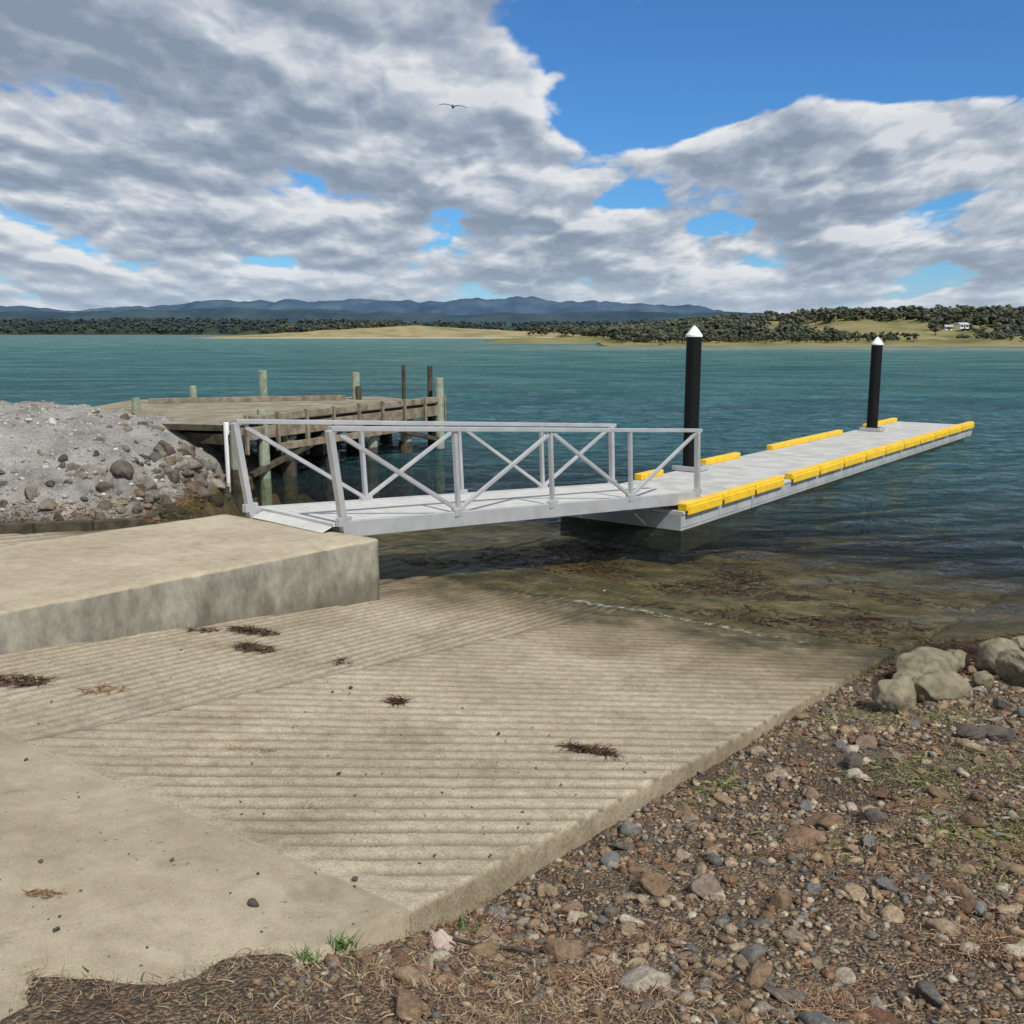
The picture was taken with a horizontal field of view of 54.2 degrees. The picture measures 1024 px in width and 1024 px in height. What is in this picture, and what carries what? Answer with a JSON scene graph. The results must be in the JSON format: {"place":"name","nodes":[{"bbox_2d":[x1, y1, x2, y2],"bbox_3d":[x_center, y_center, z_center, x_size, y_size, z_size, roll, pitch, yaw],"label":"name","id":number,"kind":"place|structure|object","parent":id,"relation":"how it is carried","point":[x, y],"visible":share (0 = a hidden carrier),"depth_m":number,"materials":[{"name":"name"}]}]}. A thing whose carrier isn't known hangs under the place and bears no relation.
{"place":"outdoors","nodes":[
{"label":"outdoors","id":0,"kind":"place"},
{"bbox_2d":[0,323,526,334],"bbox_3d":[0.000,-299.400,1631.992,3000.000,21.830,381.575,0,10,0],"label":"wooded lowland","id":1,"kind":"structure","parent":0,"point":[209,331],"depth_m":1526.37,"materials":[{"name":"green plant"}]},
{"bbox_2d":[0,316,702,334],"bbox_3d":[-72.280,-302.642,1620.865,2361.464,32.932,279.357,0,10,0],"label":"lowland trees","id":2,"kind":"object","parent":1,"relation":"on","point":[147,324],"visible":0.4,"depth_m":1592.37,"materials":[{"name":"green plant"}]},
{"bbox_2d":[0,296,723,315],"bbox_3d":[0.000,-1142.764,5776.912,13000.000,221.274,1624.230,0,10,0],"label":"hills","id":3,"kind":"structure","parent":0,"point":[515,304],"depth_m":5708.36,"materials":[{"name":"blue"}]},
{"bbox_2d":[206,337,554,338],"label":"sand shore","id":4,"kind":"structure","parent":0,"point":[395,337],"depth_m":522.82,"materials":[{"name":"beige sand"}]},
{"bbox_2d":[0,307,764,326],"bbox_3d":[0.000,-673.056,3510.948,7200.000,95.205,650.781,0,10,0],"label":"hills","id":5,"kind":"structure","parent":0,"point":[292,316],"depth_m":3480.96,"materials":[{"name":"blue"}]},
{"bbox_2d":[197,325,599,337],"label":"grassy headland","id":6,"kind":"structure","parent":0,"point":[412,331],"depth_m":584.84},
{"bbox_2d":[261,320,599,336],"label":"headland trees","id":7,"kind":"object","parent":6,"relation":"on","point":[570,328],"visible":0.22,"depth_m":650.59,"materials":[{"name":"green plant"}]},
{"bbox_2d":[439,104,466,108],"bbox_3d":[-2.354,-16.190,39.943,1.160,0.137,0.625,2,34,-12],"label":"seagull","id":8,"kind":"object","parent":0,"point":[452,106],"visible":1,"depth_m":39.92,"materials":[{"name":"grey"}]},
{"bbox_2d":[0,400,1023,1023],"bbox_3d":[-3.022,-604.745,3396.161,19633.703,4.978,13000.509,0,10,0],"label":"ground","id":9,"kind":"structure","parent":0,"point":[944,544],"depth_m":4.66,"materials":[{"name":"soil"}]},
{"bbox_2d":[0,400,249,519],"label":"causeway rubble","id":10,"kind":"object","parent":9,"relation":"on","point":[43,452],"visible":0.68,"depth_m":16.75,"materials":[{"name":"stone"}]},
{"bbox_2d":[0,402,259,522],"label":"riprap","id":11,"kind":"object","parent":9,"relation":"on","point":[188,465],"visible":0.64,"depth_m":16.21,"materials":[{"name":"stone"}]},
{"bbox_2d":[0,470,228,524],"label":"causeway seaweed","id":12,"kind":"object","parent":11,"relation":"on","point":[152,520],"visible":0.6,"depth_m":14.90,"materials":[{"name":"brown plant"}]},
{"bbox_2d":[0,731,408,1019],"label":"concrete slab","id":13,"kind":"structure","parent":9,"relation":"on","point":[121,911],"depth_m":3.63,"materials":[{"name":"beige concrete"}]},
{"bbox_2d":[21,886,67,898],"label":"seaweed clump","id":14,"kind":"object","parent":13,"relation":"on","point":[37,891],"visible":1,"depth_m":3.53,"materials":[{"name":"brown plant"}]},
{"bbox_2d":[52,876,357,931],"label":"slab stones","id":15,"kind":"object","parent":13,"relation":"on","point":[252,902],"visible":1,"depth_m":3.55,"materials":[{"name":"brown stone"}]},
{"bbox_2d":[325,927,363,954],"bbox_3d":[-0.557,1.421,3.334,0.121,0.067,0.129,-9,13,-41],"label":"grass tuft","id":16,"kind":"object","parent":13,"relation":"on","point":[341,945],"visible":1,"depth_m":3.32,"materials":[{"name":"green plant"}]},
{"bbox_2d":[95,365,445,515],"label":"timber wharf","id":17,"kind":"structure","parent":9,"relation":"on","point":[192,414],"depth_m":22.50,"materials":[{"name":"wood"}]},
{"bbox_2d":[289,942,325,964],"bbox_3d":[-0.658,1.427,3.217,0.122,0.066,0.116,0,10,0],"label":"grass tuft","id":18,"kind":"object","parent":9,"relation":"on","point":[309,955],"visible":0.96,"depth_m":3.23,"materials":[{"name":"green plant"}]},
{"bbox_2d":[7,927,873,1023],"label":"dry grass","id":19,"kind":"structure","parent":9,"relation":"on","point":[354,973],"depth_m":2.92,"materials":[{"name":"plant"}]},
{"bbox_2d":[428,929,456,950],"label":"quartz stone","id":20,"kind":"object","parent":9,"relation":"on","point":[440,938],"visible":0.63,"depth_m":3.41,"materials":[{"name":"white stone"}]},
{"bbox_2d":[449,914,482,932],"bbox_3d":[-0.170,1.430,3.509,0.129,0.073,0.073,8,13,36],"label":"grass tuft","id":21,"kind":"object","parent":9,"relation":"on","point":[461,924],"visible":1,"depth_m":3.51,"materials":[{"name":"green plant"}]},
{"bbox_2d":[465,941,499,959],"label":"beach stone","id":22,"kind":"object","parent":9,"relation":"on","point":[490,949],"visible":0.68,"depth_m":3.29,"materials":[{"name":"brown stone"}]},
{"bbox_2d":[466,907,507,929],"bbox_3d":[-0.101,1.541,3.778,0.163,0.064,0.177,10,14,44],"label":"wrack mat","id":23,"kind":"object","parent":9,"relation":"on","point":[486,918],"visible":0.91,"depth_m":3.78,"materials":[{"name":"brown plant"}]},
{"bbox_2d":[452,937,536,954],"bbox_3d":[-0.061,1.453,3.346,0.293,0.015,0.028,3,10,14],"label":"driftwood stick","id":24,"kind":"object","parent":9,"relation":"on","point":[471,943],"visible":0.74,"depth_m":3.34,"materials":[{"name":"brown wood"}]},
{"bbox_2d":[0,516,1020,934],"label":"boat ramp","id":25,"kind":"object","parent":9,"relation":"on","point":[532,666],"visible":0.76,"depth_m":6.47,"materials":[{"name":"concrete"}]},
{"bbox_2d":[0,670,57,687],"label":"seaweed clump","id":26,"kind":"object","parent":25,"relation":"on","point":[32,679],"visible":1,"depth_m":6.13,"materials":[{"name":"brown plant"}]},
{"bbox_2d":[0,518,144,534],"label":"timber kerb","id":27,"kind":"structure","parent":25,"relation":"on","point":[24,528],"depth_m":13.46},
{"bbox_2d":[70,683,134,695],"bbox_3d":[-2.480,1.080,6.106,0.368,0.049,0.235,-7,12,-33],"label":"seaweed clump","id":28,"kind":"object","parent":25,"relation":"on","point":[105,690],"visible":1,"depth_m":6.10,"materials":[{"name":"brown plant"}]},
{"bbox_2d":[0,514,379,654],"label":"concrete landing","id":29,"kind":"object","parent":25,"relation":"on","point":[130,581],"visible":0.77,"depth_m":8.50,"materials":[{"name":"beige concrete"}]},
{"bbox_2d":[230,419,703,535],"bbox_3d":[0.015,-0.587,12.758,1.508,1.541,7.137,10,14,44],"label":"gangway","id":30,"kind":"object","parent":29,"relation":"on","point":[366,513],"visible":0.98,"depth_m":11.83,"materials":[{"name":"metal"}]},
{"bbox_2d":[186,624,219,633],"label":"seaweed clump","id":31,"kind":"object","parent":25,"relation":"on","point":[206,630],"visible":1,"depth_m":7.93,"materials":[{"name":"brown plant"}]},
{"bbox_2d":[226,639,276,653],"bbox_3d":[-1.911,0.997,7.445,0.437,0.068,0.362,0,10,0],"label":"seaweed clump","id":32,"kind":"object","parent":25,"relation":"on","point":[247,645],"visible":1,"depth_m":7.42,"materials":[{"name":"brown plant"}]},
{"bbox_2d":[225,745,279,752],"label":"seaweed clump","id":33,"kind":"object","parent":25,"relation":"on","point":[269,750],"visible":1,"depth_m":5.20,"materials":[{"name":"brown plant"}]},
{"bbox_2d":[224,623,283,635],"bbox_3d":[-2.076,0.939,8.021,0.518,0.077,0.359,0,10,0],"label":"seaweed clump","id":34,"kind":"object","parent":25,"relation":"on","point":[248,628],"visible":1,"depth_m":8.00,"materials":[{"name":"brown plant"}]},
{"bbox_2d":[325,655,352,663],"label":"seaweed clump","id":35,"kind":"object","parent":25,"relation":"on","point":[340,659],"visible":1,"depth_m":7.21,"materials":[{"name":"brown plant"}]},
{"bbox_2d":[0,649,678,1011],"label":"scattered pebbles","id":36,"kind":"object","parent":25,"relation":"on","point":[171,859],"visible":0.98,"depth_m":4.47,"materials":[{"name":"stone"}]},
{"bbox_2d":[378,694,413,706],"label":"seaweed clump","id":37,"kind":"object","parent":25,"relation":"on","point":[398,700],"visible":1,"depth_m":6.27,"materials":[{"name":"brown plant"}]},
{"bbox_2d":[554,737,625,760],"bbox_3d":[0.435,1.319,5.569,0.429,0.048,0.243,2,10,12],"label":"seaweed clump","id":38,"kind":"object","parent":25,"relation":"on","point":[588,748],"visible":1,"depth_m":5.57,"materials":[{"name":"brown plant"}]},
{"bbox_2d":[393,539,973,650],"bbox_3d":[2.602,0.850,13.475,6.797,0.760,6.281,7,12,35],"label":"submerged weed","id":39,"kind":"object","parent":25,"relation":"on","point":[597,557],"visible":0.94,"depth_m":12.65,"materials":[{"name":"brown plant"}]},
{"bbox_2d":[15,638,1023,1023],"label":"dry wrack","id":40,"kind":"object","parent":9,"relation":"on","point":[519,976],"visible":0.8,"depth_m":3.16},
{"bbox_2d":[541,937,584,959],"bbox_3d":[0.167,1.485,3.366,0.152,0.085,0.104,3,11,18],"label":"beach stone","id":41,"kind":"object","parent":9,"relation":"on","point":[559,947],"visible":0.61,"depth_m":3.35,"materials":[{"name":"brown stone"}]},
{"bbox_2d":[555,900,583,914],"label":"beach stone","id":42,"kind":"object","parent":9,"relation":"on","point":[568,906],"visible":0.68,"depth_m":3.81,"materials":[{"name":"beige stone"}]},
{"bbox_2d":[539,959,629,993],"bbox_3d":[0.245,1.425,3.058,0.322,0.086,0.269,6,12,28],"label":"wrack mat","id":43,"kind":"object","parent":9,"relation":"on","point":[594,973],"visible":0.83,"depth_m":3.04,"materials":[{"name":"brown plant"}]},
{"bbox_2d":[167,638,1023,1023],"bbox_3d":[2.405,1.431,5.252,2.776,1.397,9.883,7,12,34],"label":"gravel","id":44,"kind":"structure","parent":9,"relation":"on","point":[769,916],"depth_m":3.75,"materials":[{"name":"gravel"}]},
{"bbox_2d":[637,871,671,896],"bbox_3d":[0.565,1.470,3.949,0.127,0.094,0.142,-8,13,-39],"label":"beach stone","id":45,"kind":"object","parent":9,"relation":"on","point":[653,883],"visible":0.91,"depth_m":3.92,"materials":[{"name":"beige stone"}]},
{"bbox_2d":[619,919,699,955],"bbox_3d":[0.504,1.462,3.413,0.298,0.084,0.232,0,10,0],"label":"wrack mat","id":46,"kind":"object","parent":9,"relation":"on","point":[663,934],"visible":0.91,"depth_m":3.40,"materials":[{"name":"brown plant"}]},
{"bbox_2d":[672,326,708,471],"bbox_3d":[3.286,-0.716,18.387,0.515,5.330,0.510,8,13,36],"label":"mooring pile","id":47,"kind":"object","parent":9,"relation":"on","point":[694,335],"visible":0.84,"depth_m":18.04,"materials":[{"name":"metal"}]},
{"bbox_2d":[384,638,1023,1023],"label":"loose stones","id":48,"kind":"object","parent":9,"relation":"on","point":[703,883],"visible":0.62,"depth_m":3.83,"materials":[{"name":"grey stone"}]},
{"bbox_2d":[744,959,771,987],"bbox_3d":[0.748,1.416,3.047,0.068,0.068,0.141,6,12,31],"label":"beach stone","id":49,"kind":"object","parent":9,"relation":"on","point":[758,967],"visible":0.86,"depth_m":3.02,"materials":[{"name":"brown stone"}]},
{"bbox_2d":[513,695,1023,953],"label":"green weed","id":50,"kind":"object","parent":9,"relation":"on","point":[979,836],"visible":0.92,"depth_m":5.13,"materials":[{"name":"green plant"}]},
{"bbox_2d":[769,888,791,909],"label":"beach stone","id":51,"kind":"object","parent":9,"relation":"on","point":[781,898],"visible":0.86,"depth_m":3.69,"materials":[{"name":"brown stone"}]},
{"bbox_2d":[756,837,833,862],"bbox_3d":[1.204,1.431,4.228,0.302,0.089,0.256,-5,11,-25],"label":"wrack mat","id":52,"kind":"object","parent":9,"relation":"on","point":[789,848],"visible":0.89,"depth_m":4.21,"materials":[{"name":"brown plant"}]},
{"bbox_2d":[802,813,843,829],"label":"beach stone","id":53,"kind":"object","parent":9,"relation":"on","point":[826,821],"visible":0.77,"depth_m":4.59,"materials":[{"name":"beige stone"}]},
{"bbox_2d":[777,978,883,1023],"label":"wrack mat","id":54,"kind":"object","parent":9,"relation":"on","point":[828,995],"visible":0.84,"depth_m":2.90,"materials":[{"name":"brown plant"}]},
{"bbox_2d":[842,752,862,768],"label":"dark rock","id":55,"kind":"object","parent":9,"relation":"on","point":[851,760],"visible":0.84,"depth_m":5.50,"materials":[{"name":"stone"}]},
{"bbox_2d":[859,337,884,534],"bbox_3d":[9.284,-1.925,25.790,0.515,5.100,0.510,8,13,36],"label":"mooring pile","id":56,"kind":"object","parent":9,"relation":"on","point":[877,344],"visible":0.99,"depth_m":25.52,"materials":[{"name":"metal"}]},
{"bbox_2d":[871,676,916,713],"bbox_3d":[2.640,1.287,6.933,0.298,0.320,0.369,5,11,25],"label":"boulder","id":57,"kind":"object","parent":9,"relation":"on","point":[895,695],"visible":0.87,"depth_m":6.82,"materials":[{"name":"stone"}]},
{"bbox_2d":[891,669,922,678],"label":"boulder","id":58,"kind":"object","parent":9,"relation":"on","point":[909,672],"visible":0.19,"depth_m":7.46,"materials":[{"name":"stone"}]},
{"bbox_2d":[874,794,951,814],"bbox_3d":[1.891,1.389,4.720,0.363,0.100,0.284,0,10,0],"label":"wrack mat","id":59,"kind":"object","parent":9,"relation":"on","point":[928,804],"visible":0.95,"depth_m":4.70,"materials":[{"name":"brown plant"}]},
{"bbox_2d":[895,647,958,674],"bbox_3d":[3.238,1.239,7.788,0.528,0.331,0.413,0,10,0],"label":"boulder","id":60,"kind":"object","parent":9,"relation":"on","point":[926,660],"visible":0.48,"depth_m":7.71,"materials":[{"name":"stone"}]},
{"bbox_2d":[926,786,950,798],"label":"beach stone","id":61,"kind":"object","parent":9,"relation":"on","point":[933,792],"visible":0.84,"depth_m":4.89,"materials":[{"name":"brown stone"}]},
{"bbox_2d":[912,670,972,702],"bbox_3d":[3.018,1.249,7.043,0.454,0.281,0.274,0,10,0],"label":"boulder","id":62,"kind":"object","parent":9,"relation":"on","point":[941,685],"visible":0.67,"depth_m":6.96,"materials":[{"name":"stone"}]},
{"bbox_2d":[865,631,1023,682],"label":"dark seaweed","id":63,"kind":"object","parent":9,"relation":"on","point":[889,675],"visible":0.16,"depth_m":9.14,"materials":[{"name":"brown plant"}]},
{"bbox_2d":[939,881,974,899],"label":"beach stone","id":64,"kind":"object","parent":9,"relation":"on","point":[964,891],"visible":0.81,"depth_m":3.79,"materials":[{"name":"brown stone"}]},
{"bbox_2d":[947,649,968,669],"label":"boulder","id":65,"kind":"object","parent":9,"relation":"on","point":[961,656],"visible":0.33,"depth_m":8.12,"materials":[{"name":"stone"}]},
{"bbox_2d":[954,723,985,741],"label":"dark rock","id":66,"kind":"object","parent":9,"relation":"on","point":[969,731],"visible":0.81,"depth_m":5.77,"materials":[{"name":"stone"}]},
{"bbox_2d":[922,919,1022,964],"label":"wrack mat","id":67,"kind":"object","parent":9,"relation":"on","point":[989,952],"visible":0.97,"depth_m":3.40,"materials":[{"name":"brown plant"}]},
{"bbox_2d":[972,670,993,686],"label":"boulder","id":68,"kind":"object","parent":9,"relation":"on","point":[984,678],"visible":0.91,"depth_m":7.38,"materials":[{"name":"stone"}]},
{"bbox_2d":[978,725,1016,743],"bbox_3d":[2.830,1.306,5.868,0.233,0.111,0.170,7,12,33],"label":"dark rock","id":69,"kind":"object","parent":9,"relation":"on","point":[1001,734],"visible":0.66,"depth_m":5.80,"materials":[{"name":"stone"}]},
{"bbox_2d":[976,638,1021,673],"bbox_3d":[3.888,1.177,7.968,0.343,0.353,0.295,5,11,27],"label":"boulder","id":70,"kind":"object","parent":9,"relation":"on","point":[989,650],"visible":0.46,"depth_m":7.91,"materials":[{"name":"stone"}]},
{"bbox_2d":[993,697,1012,709],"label":"dark rock","id":71,"kind":"object","parent":9,"relation":"on","point":[999,703],"visible":0.78,"depth_m":6.49,"materials":[{"name":"stone"}]},
{"bbox_2d":[994,649,1023,685],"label":"boulder","id":72,"kind":"object","parent":9,"relation":"on","point":[1009,666],"visible":0.93,"depth_m":7.42,"materials":[{"name":"stone"}]},
{"bbox_2d":[1004,831,1023,858],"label":"wrack mat","id":73,"kind":"object","parent":9,"relation":"on","point":[1017,846],"visible":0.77,"depth_m":4.25,"materials":[{"name":"brown plant"}]},
{"bbox_2d":[1010,635,1023,650],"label":"boulder","id":74,"kind":"object","parent":9,"relation":"on","point":[1018,641],"visible":0.38,"depth_m":8.43,"materials":[{"name":"stone"}]},
{"bbox_2d":[0,335,1023,635],"bbox_3d":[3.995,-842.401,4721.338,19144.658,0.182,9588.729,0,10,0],"label":"sea water","id":75,"kind":"structure","parent":0,"point":[756,399],"depth_m":50.30,"materials":[{"name":"teal liquid"}]},
{"bbox_2d":[560,418,973,552],"bbox_3d":[6.669,-1.062,21.393,2.206,0.700,16.886,8,13,36],"label":"floating pontoon","id":76,"kind":"object","parent":75,"relation":"on","point":[739,493],"visible":0.88,"depth_m":17.29,"materials":[{"name":"concrete"}]},
{"bbox_2d":[0,0,1023,313],"label":"sky","id":77,"kind":"structure","parent":0,"point":[747,156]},
{"bbox_2d":[478,316,994,343],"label":"shore hill","id":78,"kind":"structure","parent":0,"point":[888,325],"depth_m":301.93,"materials":[{"name":"green plant"}]},
{"bbox_2d":[579,304,1023,342],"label":"bushland trees","id":79,"kind":"object","parent":78,"relation":"on","point":[1007,318],"visible":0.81,"depth_m":315.87,"materials":[{"name":"green plant"}]},
{"bbox_2d":[956,325,968,328],"bbox_3d":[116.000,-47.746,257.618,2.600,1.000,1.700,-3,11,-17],"label":"walls","id":80,"kind":"structure","parent":78,"relation":"on","point":[958,327],"depth_m":256.96,"materials":[{"name":"white"}]},
{"bbox_2d":[597,336,1023,346],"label":"shore bank","id":81,"kind":"structure","parent":0,"point":[1016,341],"depth_m":218.88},
{"bbox_2d":[614,330,1023,342],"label":"shore scrub","id":82,"kind":"object","parent":81,"relation":"on","point":[771,335],"visible":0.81,"depth_m":228.88,"materials":[{"name":"green plant"}]}
]}

